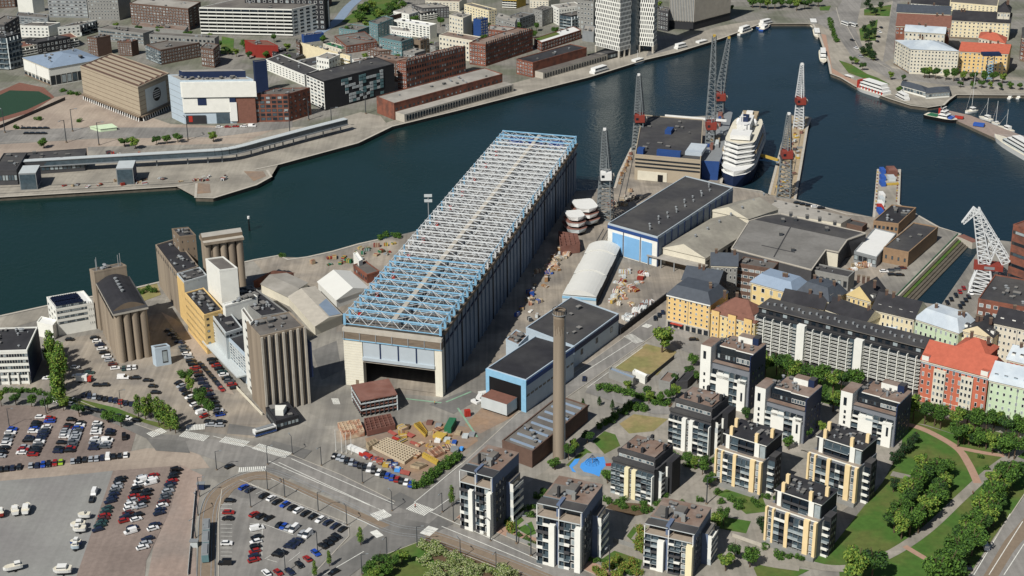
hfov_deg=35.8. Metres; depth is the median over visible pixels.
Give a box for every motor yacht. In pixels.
[631,50,643,64]
[696,39,707,43]
[737,25,752,35]
[755,18,771,28]
[759,24,768,30]
[895,86,909,100]
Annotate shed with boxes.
[90,124,116,131]
[254,270,293,287]
[261,269,307,306]
[288,286,342,334]
[353,261,379,282]
[609,366,635,386]
[647,192,765,270]
[659,371,678,389]
[676,371,695,388]
[711,197,778,222]
[813,264,854,291]
[853,228,896,267]
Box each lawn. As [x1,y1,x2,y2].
[362,541,435,575]
[515,517,523,525]
[593,431,619,453]
[615,344,675,374]
[733,497,765,513]
[754,565,783,575]
[764,365,1023,458]
[776,569,808,575]
[785,422,1023,575]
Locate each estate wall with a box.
[506,532,535,547]
[613,537,634,548]
[732,533,768,548]
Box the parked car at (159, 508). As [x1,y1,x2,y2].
[154,506,165,510]
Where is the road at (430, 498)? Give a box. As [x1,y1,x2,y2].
[405,312,662,523]
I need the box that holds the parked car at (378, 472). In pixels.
[375,469,382,475]
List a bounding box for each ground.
[0,0,1023,201]
[0,115,1023,575]
[0,405,135,470]
[336,120,910,469]
[365,421,477,480]
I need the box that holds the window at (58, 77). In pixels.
[56,74,61,83]
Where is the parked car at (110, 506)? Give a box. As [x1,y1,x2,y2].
[101,504,112,509]
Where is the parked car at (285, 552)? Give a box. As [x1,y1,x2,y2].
[275,548,287,554]
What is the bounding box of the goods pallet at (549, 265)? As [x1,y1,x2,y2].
[544,263,553,267]
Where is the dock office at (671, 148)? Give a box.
[634,114,726,182]
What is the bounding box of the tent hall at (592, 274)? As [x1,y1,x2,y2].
[562,240,619,304]
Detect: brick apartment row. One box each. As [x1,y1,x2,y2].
[397,45,465,88]
[469,28,532,65]
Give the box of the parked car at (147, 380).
[142,378,152,381]
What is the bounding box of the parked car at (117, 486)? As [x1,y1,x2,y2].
[110,485,122,488]
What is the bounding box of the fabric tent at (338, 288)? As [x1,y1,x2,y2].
[317,270,369,307]
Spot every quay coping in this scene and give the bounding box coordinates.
[0,23,986,197]
[0,239,377,315]
[588,144,636,189]
[720,115,960,295]
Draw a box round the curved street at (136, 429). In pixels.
[20,392,164,437]
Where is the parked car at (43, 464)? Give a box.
[40,461,45,467]
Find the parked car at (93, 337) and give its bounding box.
[90,335,99,339]
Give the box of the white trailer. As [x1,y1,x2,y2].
[632,369,646,383]
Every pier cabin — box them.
[886,166,897,176]
[887,174,895,181]
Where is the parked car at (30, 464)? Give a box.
[28,462,33,468]
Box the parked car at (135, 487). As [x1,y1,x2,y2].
[130,485,142,489]
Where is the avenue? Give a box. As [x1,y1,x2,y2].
[971,497,1023,575]
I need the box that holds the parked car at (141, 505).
[134,502,146,509]
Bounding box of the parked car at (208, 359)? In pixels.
[206,357,216,361]
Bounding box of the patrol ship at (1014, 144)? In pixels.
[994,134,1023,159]
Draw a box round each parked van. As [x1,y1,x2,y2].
[91,486,98,495]
[101,436,113,441]
[105,452,110,459]
[117,374,129,379]
[122,432,126,439]
[123,526,137,534]
[133,475,146,482]
[144,477,156,485]
[169,465,182,471]
[195,408,206,414]
[218,558,232,565]
[249,523,264,531]
[288,522,299,532]
[302,528,312,538]
[366,462,373,472]
[983,541,989,550]
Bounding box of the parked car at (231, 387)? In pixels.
[229,385,238,389]
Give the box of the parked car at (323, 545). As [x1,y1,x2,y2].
[318,542,328,548]
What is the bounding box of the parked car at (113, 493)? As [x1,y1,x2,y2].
[108,491,119,495]
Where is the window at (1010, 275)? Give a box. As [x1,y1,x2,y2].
[1008,273,1022,278]
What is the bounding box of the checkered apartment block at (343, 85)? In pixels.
[306,57,394,110]
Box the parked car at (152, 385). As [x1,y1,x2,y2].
[148,383,157,387]
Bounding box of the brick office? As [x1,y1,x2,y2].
[255,87,311,121]
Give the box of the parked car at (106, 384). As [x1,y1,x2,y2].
[100,382,109,386]
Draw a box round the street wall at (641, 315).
[619,293,666,334]
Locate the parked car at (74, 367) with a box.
[70,365,79,368]
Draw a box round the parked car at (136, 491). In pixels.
[129,489,141,493]
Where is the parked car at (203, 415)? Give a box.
[199,413,209,418]
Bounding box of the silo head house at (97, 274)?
[89,253,126,329]
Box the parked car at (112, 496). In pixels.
[106,495,117,499]
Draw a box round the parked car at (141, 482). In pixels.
[132,480,143,485]
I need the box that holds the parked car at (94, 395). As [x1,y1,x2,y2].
[91,393,96,399]
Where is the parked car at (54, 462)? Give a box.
[52,459,57,465]
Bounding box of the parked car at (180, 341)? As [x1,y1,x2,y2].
[174,339,184,343]
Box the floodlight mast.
[424,194,431,221]
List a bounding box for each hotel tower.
[595,0,630,57]
[638,0,657,52]
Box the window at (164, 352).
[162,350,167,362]
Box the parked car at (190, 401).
[187,398,196,403]
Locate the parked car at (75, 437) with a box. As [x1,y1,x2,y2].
[68,436,79,439]
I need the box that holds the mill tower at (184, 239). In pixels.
[172,227,197,264]
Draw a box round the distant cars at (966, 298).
[20,26,979,308]
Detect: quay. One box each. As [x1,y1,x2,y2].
[0,112,385,197]
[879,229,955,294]
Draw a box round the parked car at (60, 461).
[58,459,63,464]
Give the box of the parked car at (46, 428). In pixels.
[38,427,50,430]
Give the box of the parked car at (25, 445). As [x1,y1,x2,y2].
[19,444,30,447]
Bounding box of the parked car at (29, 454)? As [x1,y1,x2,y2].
[27,452,38,456]
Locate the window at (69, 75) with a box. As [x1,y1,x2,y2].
[67,73,72,81]
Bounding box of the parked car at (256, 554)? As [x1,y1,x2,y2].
[248,552,260,557]
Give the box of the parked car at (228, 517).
[222,515,233,520]
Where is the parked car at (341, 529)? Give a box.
[337,525,347,532]
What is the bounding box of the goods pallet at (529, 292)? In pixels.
[526,289,533,295]
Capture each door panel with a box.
[363,342,416,363]
[381,344,397,360]
[399,346,415,362]
[417,348,434,364]
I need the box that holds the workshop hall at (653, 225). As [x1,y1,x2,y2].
[607,176,732,266]
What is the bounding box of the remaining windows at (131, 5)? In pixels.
[131,5,152,22]
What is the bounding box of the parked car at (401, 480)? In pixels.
[398,477,404,483]
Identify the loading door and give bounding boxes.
[658,175,662,181]
[665,261,685,268]
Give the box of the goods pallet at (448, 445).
[444,444,455,448]
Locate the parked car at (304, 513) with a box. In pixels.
[300,510,311,516]
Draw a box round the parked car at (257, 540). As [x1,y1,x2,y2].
[249,538,261,543]
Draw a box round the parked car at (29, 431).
[27,429,37,433]
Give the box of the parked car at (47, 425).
[41,424,51,427]
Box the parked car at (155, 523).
[148,521,160,525]
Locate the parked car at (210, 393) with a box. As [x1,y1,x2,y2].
[205,392,214,396]
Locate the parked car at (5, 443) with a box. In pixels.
[0,441,11,445]
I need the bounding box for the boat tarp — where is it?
[973,122,984,126]
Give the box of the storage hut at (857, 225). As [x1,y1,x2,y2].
[847,219,866,231]
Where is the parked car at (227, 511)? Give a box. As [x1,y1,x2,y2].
[222,509,234,514]
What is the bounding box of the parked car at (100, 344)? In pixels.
[94,342,104,346]
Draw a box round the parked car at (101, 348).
[97,346,107,350]
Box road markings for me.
[0,8,1023,574]
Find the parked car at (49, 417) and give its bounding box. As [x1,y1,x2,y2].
[44,416,55,419]
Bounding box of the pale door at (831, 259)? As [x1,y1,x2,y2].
[825,252,837,266]
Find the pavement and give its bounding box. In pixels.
[457,515,610,575]
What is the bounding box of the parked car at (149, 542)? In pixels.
[139,540,151,544]
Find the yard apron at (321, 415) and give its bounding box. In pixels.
[252,331,485,442]
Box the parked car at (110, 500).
[103,498,116,504]
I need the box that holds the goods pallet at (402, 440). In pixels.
[394,437,407,442]
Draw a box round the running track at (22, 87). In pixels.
[0,83,53,120]
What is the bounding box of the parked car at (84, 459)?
[82,456,86,462]
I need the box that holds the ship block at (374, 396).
[351,378,397,416]
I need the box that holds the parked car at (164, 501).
[157,499,169,503]
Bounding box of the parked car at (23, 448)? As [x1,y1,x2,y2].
[17,447,28,450]
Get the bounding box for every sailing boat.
[965,73,977,112]
[979,98,993,121]
[991,105,999,125]
[998,115,1014,131]
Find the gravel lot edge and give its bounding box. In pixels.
[148,465,201,575]
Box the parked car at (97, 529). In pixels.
[91,526,103,532]
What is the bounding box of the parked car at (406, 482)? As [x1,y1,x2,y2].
[403,478,409,485]
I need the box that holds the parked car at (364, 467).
[361,463,367,470]
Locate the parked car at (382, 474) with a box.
[379,470,386,477]
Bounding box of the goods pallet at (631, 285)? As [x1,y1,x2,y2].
[626,283,635,287]
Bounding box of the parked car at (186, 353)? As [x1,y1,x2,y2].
[182,351,191,355]
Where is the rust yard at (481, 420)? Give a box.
[465,408,517,432]
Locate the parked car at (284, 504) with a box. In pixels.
[279,500,290,507]
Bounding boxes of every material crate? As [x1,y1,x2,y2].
[426,420,432,424]
[434,437,440,442]
[454,430,460,435]
[462,433,468,438]
[468,431,475,436]
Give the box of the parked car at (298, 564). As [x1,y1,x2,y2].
[294,560,303,567]
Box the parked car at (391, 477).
[389,474,394,480]
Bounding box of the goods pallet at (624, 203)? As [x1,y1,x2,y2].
[620,201,627,206]
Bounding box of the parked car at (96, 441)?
[89,440,100,443]
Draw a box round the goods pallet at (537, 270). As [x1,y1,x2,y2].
[534,268,540,273]
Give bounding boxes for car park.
[216,483,348,575]
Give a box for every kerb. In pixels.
[31,391,159,432]
[218,480,349,575]
[229,440,394,501]
[371,541,499,568]
[456,518,594,574]
[461,315,653,464]
[566,326,665,397]
[970,494,1023,575]
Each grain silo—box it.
[96,274,151,362]
[199,228,245,286]
[246,311,313,413]
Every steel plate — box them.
[388,430,396,435]
[400,469,409,475]
[407,432,415,437]
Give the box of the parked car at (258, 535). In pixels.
[250,533,262,539]
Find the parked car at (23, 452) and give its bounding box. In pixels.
[16,450,26,454]
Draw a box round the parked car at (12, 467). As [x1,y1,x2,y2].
[10,464,14,470]
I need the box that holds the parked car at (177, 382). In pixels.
[173,380,183,384]
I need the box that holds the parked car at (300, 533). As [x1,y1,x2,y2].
[297,529,304,536]
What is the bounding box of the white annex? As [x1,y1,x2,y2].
[151,343,171,366]
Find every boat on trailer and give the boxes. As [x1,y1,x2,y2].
[0,507,3,516]
[3,560,22,571]
[11,504,18,515]
[21,502,29,514]
[53,563,71,575]
[70,519,85,526]
[70,537,81,545]
[71,541,78,551]
[73,523,85,533]
[78,511,90,519]
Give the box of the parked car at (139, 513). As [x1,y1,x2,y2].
[132,511,143,516]
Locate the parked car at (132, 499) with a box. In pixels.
[126,497,137,501]
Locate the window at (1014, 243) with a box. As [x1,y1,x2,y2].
[1012,241,1023,247]
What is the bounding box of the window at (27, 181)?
[19,174,36,188]
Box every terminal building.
[0,152,26,184]
[22,148,86,173]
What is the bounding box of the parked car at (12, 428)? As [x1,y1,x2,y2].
[7,426,17,430]
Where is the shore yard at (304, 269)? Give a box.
[254,233,420,311]
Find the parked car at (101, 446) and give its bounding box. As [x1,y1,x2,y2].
[99,444,110,448]
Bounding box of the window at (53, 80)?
[50,75,55,84]
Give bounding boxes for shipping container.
[444,417,456,432]
[876,207,883,214]
[878,191,885,197]
[878,195,884,202]
[879,167,885,173]
[879,174,885,180]
[879,179,885,186]
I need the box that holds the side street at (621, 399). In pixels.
[585,384,669,413]
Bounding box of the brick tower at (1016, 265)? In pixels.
[1007,221,1023,278]
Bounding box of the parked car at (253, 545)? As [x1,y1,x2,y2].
[249,543,261,548]
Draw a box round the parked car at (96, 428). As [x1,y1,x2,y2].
[91,427,102,430]
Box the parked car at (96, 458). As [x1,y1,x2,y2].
[94,455,98,461]
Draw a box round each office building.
[0,327,41,384]
[46,290,95,335]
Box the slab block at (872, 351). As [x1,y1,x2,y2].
[755,298,934,393]
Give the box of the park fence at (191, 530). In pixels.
[188,488,195,571]
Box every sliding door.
[612,232,622,255]
[624,236,639,260]
[641,241,651,263]
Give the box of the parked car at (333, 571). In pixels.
[327,567,340,575]
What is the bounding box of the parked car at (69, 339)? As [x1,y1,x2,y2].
[65,337,74,340]
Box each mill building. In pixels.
[177,267,207,324]
[185,287,222,353]
[202,319,246,383]
[213,313,242,358]
[236,285,286,319]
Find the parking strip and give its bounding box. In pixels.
[36,401,140,424]
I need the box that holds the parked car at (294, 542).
[287,540,299,545]
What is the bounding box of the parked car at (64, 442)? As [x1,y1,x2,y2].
[56,440,67,444]
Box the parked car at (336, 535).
[330,532,341,539]
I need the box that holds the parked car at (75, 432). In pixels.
[71,431,81,434]
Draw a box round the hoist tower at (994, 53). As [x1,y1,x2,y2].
[981,51,1000,78]
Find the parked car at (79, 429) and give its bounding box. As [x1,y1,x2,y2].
[72,428,82,431]
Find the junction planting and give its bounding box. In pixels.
[424,537,525,575]
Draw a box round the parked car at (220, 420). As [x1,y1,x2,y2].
[215,419,226,423]
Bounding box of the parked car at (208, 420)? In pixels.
[203,419,214,422]
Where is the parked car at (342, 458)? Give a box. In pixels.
[339,455,345,461]
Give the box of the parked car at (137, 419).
[131,417,141,422]
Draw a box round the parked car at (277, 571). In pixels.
[273,568,282,575]
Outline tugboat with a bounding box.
[923,106,957,122]
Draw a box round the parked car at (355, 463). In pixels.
[353,461,359,466]
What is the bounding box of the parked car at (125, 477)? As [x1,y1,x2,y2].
[114,475,127,479]
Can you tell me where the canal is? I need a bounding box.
[315,0,360,32]
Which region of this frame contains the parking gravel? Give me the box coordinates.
[77,465,180,575]
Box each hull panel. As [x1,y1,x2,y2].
[338,419,364,439]
[364,413,395,435]
[366,438,377,450]
[373,437,419,464]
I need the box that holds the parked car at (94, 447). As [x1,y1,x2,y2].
[87,445,98,450]
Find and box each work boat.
[810,18,816,28]
[813,28,819,38]
[819,47,826,64]
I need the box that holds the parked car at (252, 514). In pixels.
[248,511,259,517]
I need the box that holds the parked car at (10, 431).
[4,430,16,433]
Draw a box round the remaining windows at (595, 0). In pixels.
[595,0,630,50]
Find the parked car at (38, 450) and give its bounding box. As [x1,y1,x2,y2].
[28,448,40,452]
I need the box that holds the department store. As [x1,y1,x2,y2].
[168,69,256,123]
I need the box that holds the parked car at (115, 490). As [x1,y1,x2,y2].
[108,488,120,492]
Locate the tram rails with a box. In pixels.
[196,469,553,575]
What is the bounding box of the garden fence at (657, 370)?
[647,355,673,380]
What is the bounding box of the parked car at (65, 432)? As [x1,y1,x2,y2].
[59,431,70,434]
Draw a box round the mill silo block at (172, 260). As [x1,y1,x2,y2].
[155,239,198,314]
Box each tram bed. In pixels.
[198,471,388,575]
[424,530,554,575]
[984,519,1023,575]
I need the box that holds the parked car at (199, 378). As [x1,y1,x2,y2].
[196,376,206,380]
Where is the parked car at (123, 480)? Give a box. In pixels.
[113,478,125,483]
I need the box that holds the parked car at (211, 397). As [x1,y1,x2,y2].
[206,396,216,400]
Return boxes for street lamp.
[515,515,525,543]
[525,523,531,555]
[605,545,610,572]
[705,476,716,504]
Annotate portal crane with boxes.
[597,128,613,220]
[631,73,646,150]
[705,34,718,143]
[715,36,730,113]
[776,112,794,198]
[793,63,807,128]
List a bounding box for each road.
[0,121,292,143]
[88,128,338,155]
[149,433,585,575]
[307,513,452,575]
[405,312,662,523]
[813,0,1023,85]
[883,0,899,62]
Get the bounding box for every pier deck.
[771,116,808,197]
[875,171,897,215]
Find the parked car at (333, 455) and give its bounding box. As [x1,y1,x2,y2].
[331,453,337,458]
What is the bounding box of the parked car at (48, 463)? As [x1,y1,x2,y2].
[46,460,50,466]
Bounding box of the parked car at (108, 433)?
[104,431,114,435]
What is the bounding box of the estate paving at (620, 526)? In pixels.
[515,402,925,575]
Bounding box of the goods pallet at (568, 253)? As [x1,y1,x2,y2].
[562,251,570,256]
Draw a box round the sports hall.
[22,47,99,85]
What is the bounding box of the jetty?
[949,111,1023,140]
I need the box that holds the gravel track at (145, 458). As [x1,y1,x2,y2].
[0,448,208,480]
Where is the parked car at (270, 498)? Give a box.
[266,495,276,501]
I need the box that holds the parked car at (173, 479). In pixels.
[166,478,178,481]
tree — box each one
[0,390,4,405]
[8,392,20,404]
[26,394,36,406]
[37,138,46,146]
[39,395,53,410]
[42,330,55,354]
[42,336,53,358]
[43,336,54,365]
[47,364,57,385]
[49,369,66,397]
[50,353,66,383]
[51,346,67,375]
[51,375,65,407]
[53,340,67,364]
[57,397,68,410]
[71,403,85,416]
[100,410,115,421]
[113,413,126,426]
[118,138,130,146]
[128,136,139,148]
[132,394,140,417]
[140,397,149,418]
[146,393,154,416]
[151,135,160,144]
[153,396,160,425]
[157,400,165,426]
[161,135,171,143]
[163,404,171,430]
[169,409,179,432]
[172,133,183,142]
[177,369,194,383]
[185,375,194,393]
[192,386,206,398]
[193,392,205,407]
[201,398,214,417]
[208,131,217,141]
[239,39,244,47]
[283,43,290,50]
[312,560,317,575]
[320,35,325,42]
[326,550,331,565]
[353,11,365,19]
[356,526,363,544]
[357,4,364,11]
[359,3,368,12]
[362,560,376,573]
[367,566,380,575]
[368,0,375,7]
[369,6,377,12]
[371,553,385,564]
[375,8,382,17]
[380,561,393,575]
[381,9,391,15]
[383,554,398,568]
[385,4,394,10]
[396,549,408,563]
[399,1,406,7]
[410,15,419,19]
[437,17,444,26]
[448,485,454,502]
[547,457,560,469]
[551,27,558,31]
[563,443,575,459]
[569,438,578,454]
[581,430,594,442]
[600,470,610,483]
[610,399,614,410]
[623,380,631,388]
[642,385,651,392]
[645,390,654,403]
[652,326,674,352]
[656,391,664,403]
[664,387,675,396]
[671,373,678,379]
[671,383,681,397]
[682,451,692,462]
[684,365,694,371]
[687,353,698,363]
[690,455,699,469]
[693,370,699,383]
[698,458,708,474]
[699,453,708,460]
[704,472,715,488]
[711,511,722,530]
[716,506,730,525]
[717,552,735,570]
[727,541,740,562]
[741,406,750,417]
[742,546,760,567]
[747,0,756,7]
[756,516,764,529]
[764,0,771,9]
[765,350,772,376]
[768,351,784,375]
[772,0,779,8]
[777,354,791,374]
[782,355,795,375]
[782,435,793,449]
[788,359,802,375]
[793,0,801,10]
[798,363,811,374]
[800,0,809,9]
[809,365,824,383]
[812,362,831,384]
[818,420,826,429]
[822,384,827,396]
[824,393,840,406]
[825,368,843,391]
[828,390,840,411]
[833,366,850,390]
[842,544,870,575]
[846,368,864,383]
[859,46,866,53]
[859,62,866,70]
[861,548,888,575]
[862,25,868,32]
[863,0,870,8]
[865,41,872,48]
[866,29,872,39]
[867,49,874,57]
[869,20,875,26]
[869,51,876,58]
[877,2,883,11]
[882,509,897,532]
[886,507,902,527]
[888,71,894,79]
[889,451,899,464]
[889,496,910,512]
[890,477,899,491]
[893,512,911,539]
[896,448,904,459]
[896,475,920,492]
[898,442,911,452]
[898,508,923,535]
[899,490,914,507]
[902,482,918,500]
[906,437,915,451]
[909,432,919,442]
[910,393,920,421]
[910,468,929,483]
[910,472,924,500]
[910,502,926,533]
[914,452,928,469]
[914,459,937,477]
[917,494,940,521]
[919,397,934,424]
[920,67,930,77]
[921,554,953,575]
[924,482,950,505]
[927,486,941,501]
[928,458,948,475]
[930,402,944,425]
[931,477,949,492]
[932,67,940,78]
[934,456,956,473]
[934,545,967,575]
[935,403,949,428]
[937,471,953,487]
[943,69,950,80]
[943,533,974,560]
[949,406,966,421]
[949,419,969,446]
[951,67,958,80]
[951,521,972,533]
[955,532,977,547]
[959,518,983,531]
[960,71,967,80]
[960,510,983,520]
[960,528,990,555]
[962,405,971,424]
[962,423,973,444]
[964,515,985,533]
[966,426,975,444]
[968,506,984,520]
[969,70,977,81]
[969,406,985,430]
[970,489,997,507]
[972,427,985,447]
[978,408,998,430]
[979,428,992,449]
[981,70,987,80]
[981,475,1007,489]
[981,505,999,530]
[982,513,993,527]
[984,485,999,503]
[985,469,1002,483]
[985,481,1006,499]
[986,431,1002,453]
[987,498,1002,525]
[989,71,998,81]
[992,482,1007,504]
[993,411,1005,430]
[993,462,1022,477]
[994,461,1020,483]
[996,432,1008,453]
[997,413,1015,432]
[998,431,1018,458]
[999,73,1006,80]
[1003,478,1011,494]
[1006,433,1023,459]
[1007,81,1013,88]
[1007,460,1023,474]
[1012,412,1023,436]
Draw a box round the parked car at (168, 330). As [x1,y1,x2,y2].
[164,328,173,332]
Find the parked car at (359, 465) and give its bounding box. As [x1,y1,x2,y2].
[357,462,364,468]
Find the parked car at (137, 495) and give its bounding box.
[127,493,139,498]
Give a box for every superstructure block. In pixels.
[562,210,586,233]
[569,198,599,224]
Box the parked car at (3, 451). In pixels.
[0,449,7,453]
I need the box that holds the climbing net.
[585,454,597,466]
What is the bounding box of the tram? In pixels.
[201,518,210,562]
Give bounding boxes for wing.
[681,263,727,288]
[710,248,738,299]
[781,288,826,310]
[824,295,880,324]
[955,331,999,355]
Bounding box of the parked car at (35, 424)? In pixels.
[30,423,40,426]
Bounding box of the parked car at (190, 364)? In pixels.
[188,361,197,366]
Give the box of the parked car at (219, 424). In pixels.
[214,422,224,427]
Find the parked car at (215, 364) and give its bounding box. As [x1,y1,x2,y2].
[211,363,220,367]
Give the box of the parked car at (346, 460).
[343,457,350,463]
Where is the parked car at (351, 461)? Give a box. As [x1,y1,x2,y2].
[348,458,354,465]
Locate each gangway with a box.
[759,159,777,162]
[760,154,778,161]
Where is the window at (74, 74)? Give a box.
[72,71,77,80]
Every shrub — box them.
[9,386,17,392]
[21,387,29,391]
[28,387,36,392]
[35,388,42,395]
[66,90,74,94]
[137,287,144,293]
[149,287,157,292]
[377,233,386,239]
[395,232,401,238]
[410,480,425,488]
[415,552,431,565]
[417,538,429,551]
[420,471,433,484]
[420,476,428,484]
[423,539,440,551]
[423,568,436,575]
[426,559,443,570]
[427,543,442,555]
[428,467,438,478]
[432,562,445,570]
[433,568,442,575]
[434,462,444,474]
[434,546,449,555]
[437,570,449,575]
[440,457,452,469]
[443,549,458,560]
[443,561,454,570]
[444,453,460,459]
[445,456,456,464]
[449,553,464,565]
[449,568,458,575]
[452,450,463,462]
[453,557,466,565]
[454,564,471,575]
[462,557,474,566]
[464,567,473,575]
[466,569,481,575]
[469,561,481,571]
[474,562,484,574]
[483,563,495,574]
[492,562,506,575]
[496,568,505,575]
[502,566,518,575]
[505,520,518,533]
[524,511,534,517]
[526,504,535,509]
[533,491,542,498]
[539,487,547,494]
[592,557,602,562]
[592,565,604,573]
[595,383,603,390]
[596,422,602,428]
[596,570,608,575]
[600,417,608,425]
[601,382,610,391]
[601,559,613,569]
[602,495,611,500]
[606,416,615,422]
[607,383,618,389]
[609,566,624,575]
[610,553,620,562]
[611,409,620,419]
[612,498,621,504]
[616,386,626,392]
[618,407,627,414]
[618,499,627,509]
[618,561,629,571]
[619,496,628,501]
[622,388,633,395]
[622,402,630,410]
[628,389,636,396]
[628,556,638,567]
[629,400,639,407]
[630,566,643,575]
[631,403,639,411]
[631,505,639,510]
[633,533,643,543]
[634,542,643,552]
[635,524,647,534]
[639,392,647,401]
[639,402,648,411]
[639,499,647,505]
[640,505,648,513]
[654,399,663,405]
[659,398,671,405]
[682,462,690,466]
[696,495,703,501]
[713,488,722,493]
[717,497,725,503]
[727,494,736,502]
[733,500,743,509]
[736,498,746,503]
[750,496,758,502]
[754,503,763,507]
[761,493,769,498]
[761,542,769,550]
[773,548,785,556]
[776,552,784,560]
[784,553,792,558]
[794,553,804,560]
[982,465,990,469]
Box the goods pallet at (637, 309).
[632,307,641,312]
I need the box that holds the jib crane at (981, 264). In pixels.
[961,206,1009,294]
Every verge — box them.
[55,395,182,428]
[220,36,233,53]
[342,0,398,22]
[819,6,830,9]
[839,60,888,83]
[859,19,877,40]
[859,48,875,60]
[864,5,890,15]
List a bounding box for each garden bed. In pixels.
[517,521,535,535]
[566,448,591,465]
[602,551,642,570]
[606,503,650,515]
[627,527,643,545]
[715,489,750,500]
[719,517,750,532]
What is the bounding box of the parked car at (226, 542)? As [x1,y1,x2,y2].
[220,540,232,545]
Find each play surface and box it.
[569,453,611,475]
[569,458,579,471]
[580,457,601,475]
[585,457,605,469]
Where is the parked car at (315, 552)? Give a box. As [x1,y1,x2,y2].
[310,548,320,556]
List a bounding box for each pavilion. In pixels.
[587,50,617,59]
[901,81,927,96]
[925,86,950,98]
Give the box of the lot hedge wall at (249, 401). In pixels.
[236,386,262,415]
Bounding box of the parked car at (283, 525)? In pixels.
[279,522,288,529]
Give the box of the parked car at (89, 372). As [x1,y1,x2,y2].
[84,370,94,373]
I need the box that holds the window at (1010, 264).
[1009,263,1023,270]
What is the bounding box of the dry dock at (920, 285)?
[896,233,967,299]
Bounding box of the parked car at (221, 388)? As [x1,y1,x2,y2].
[218,385,224,391]
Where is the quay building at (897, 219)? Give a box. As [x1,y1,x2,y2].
[873,204,915,234]
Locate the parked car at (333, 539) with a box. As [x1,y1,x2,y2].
[327,536,337,542]
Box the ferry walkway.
[22,118,347,166]
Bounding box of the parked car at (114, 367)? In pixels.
[110,366,119,369]
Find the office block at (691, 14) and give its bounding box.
[669,0,730,29]
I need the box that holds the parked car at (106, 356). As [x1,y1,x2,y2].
[101,354,111,358]
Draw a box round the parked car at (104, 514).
[98,512,110,516]
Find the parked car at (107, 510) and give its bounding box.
[99,508,111,513]
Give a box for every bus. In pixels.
[252,423,276,436]
[589,64,608,74]
[674,42,686,49]
[841,20,849,25]
[850,22,857,26]
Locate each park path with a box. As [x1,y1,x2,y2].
[782,447,1023,571]
[890,471,909,477]
[903,545,926,559]
[909,423,981,482]
[959,447,1004,456]
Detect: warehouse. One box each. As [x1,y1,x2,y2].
[376,68,513,121]
[486,335,573,412]
[516,44,606,78]
[526,296,618,366]
[534,26,580,50]
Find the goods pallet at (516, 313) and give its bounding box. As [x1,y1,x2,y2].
[514,311,519,316]
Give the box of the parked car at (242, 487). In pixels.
[238,484,248,490]
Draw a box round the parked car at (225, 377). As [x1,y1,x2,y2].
[221,375,231,379]
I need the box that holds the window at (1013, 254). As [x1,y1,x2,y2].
[1010,252,1023,259]
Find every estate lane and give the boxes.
[631,468,703,541]
[680,454,714,486]
[722,542,799,570]
[782,439,815,457]
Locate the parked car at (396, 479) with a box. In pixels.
[393,476,399,482]
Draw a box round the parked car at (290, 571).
[284,567,294,575]
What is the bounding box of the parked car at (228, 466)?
[224,463,234,468]
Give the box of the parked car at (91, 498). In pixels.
[88,495,94,502]
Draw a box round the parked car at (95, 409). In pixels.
[90,407,99,412]
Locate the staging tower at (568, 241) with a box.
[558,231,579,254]
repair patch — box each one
[146,438,189,452]
[227,424,255,435]
[263,465,291,479]
[268,441,311,459]
[312,341,340,379]
[386,492,415,510]
[430,390,476,413]
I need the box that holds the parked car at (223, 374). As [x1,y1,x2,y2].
[219,372,228,376]
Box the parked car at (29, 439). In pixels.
[22,437,33,442]
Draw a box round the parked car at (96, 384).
[92,382,100,386]
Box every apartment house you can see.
[0,0,17,7]
[0,15,21,41]
[0,31,23,69]
[16,12,49,23]
[17,0,44,12]
[20,22,60,36]
[21,33,78,56]
[25,35,71,53]
[48,0,88,17]
[57,20,98,36]
[87,0,130,20]
[87,34,111,56]
[98,25,153,45]
[117,38,138,55]
[130,0,200,29]
[137,22,187,32]
[145,40,200,64]
[149,32,219,55]
[199,0,329,35]
[200,42,219,67]
[244,40,277,57]
[245,0,329,29]
[266,54,318,85]
[272,47,286,56]
[273,51,304,59]
[296,38,300,54]
[297,56,316,67]
[300,43,349,64]
[301,32,323,42]
[316,52,340,69]
[323,42,345,52]
[334,31,376,53]
[339,24,368,34]
[348,36,375,40]
[352,56,372,61]
[368,46,391,55]
[369,16,393,40]
[373,54,409,81]
[379,33,412,55]
[381,13,401,21]
[390,26,411,37]
[393,6,419,18]
[394,18,436,38]
[403,48,424,56]
[411,2,448,17]
[414,36,428,52]
[415,9,437,20]
[425,0,466,10]
[429,41,439,51]
[439,31,480,60]
[445,21,472,32]
[449,11,471,34]
[464,3,496,27]
[473,17,487,35]
[489,25,514,35]
[495,13,516,27]
[502,0,525,8]
[510,12,533,28]
[530,0,559,7]
[533,5,551,26]
[551,2,576,24]
[559,11,594,28]
[577,0,594,29]
[582,25,594,42]
[658,6,669,31]
[666,277,728,336]
[710,290,758,337]
[736,256,778,300]
[750,268,806,304]
[797,274,847,302]
[846,274,885,309]
[871,289,926,332]
[893,34,958,75]
[894,13,951,49]
[895,2,950,31]
[904,22,946,42]
[911,0,949,5]
[914,303,974,345]
[918,339,1003,411]
[950,0,998,11]
[950,8,1012,40]
[958,40,1011,74]
[962,314,998,344]
[978,29,1007,43]
[986,360,1023,430]
[993,304,1023,362]
[997,0,1011,18]
[1006,342,1023,366]
[1019,27,1023,61]
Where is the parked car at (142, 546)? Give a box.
[136,544,148,550]
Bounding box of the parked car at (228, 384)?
[226,382,236,386]
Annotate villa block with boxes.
[459,445,523,536]
[536,475,608,573]
[610,434,680,504]
[643,497,717,575]
[668,385,735,457]
[699,333,765,411]
[712,417,783,498]
[753,374,821,444]
[762,473,838,561]
[806,421,878,507]
[839,379,911,447]
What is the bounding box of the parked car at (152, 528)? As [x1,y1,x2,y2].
[146,525,158,531]
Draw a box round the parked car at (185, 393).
[181,391,192,395]
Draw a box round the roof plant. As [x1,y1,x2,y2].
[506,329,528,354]
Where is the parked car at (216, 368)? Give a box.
[214,366,223,370]

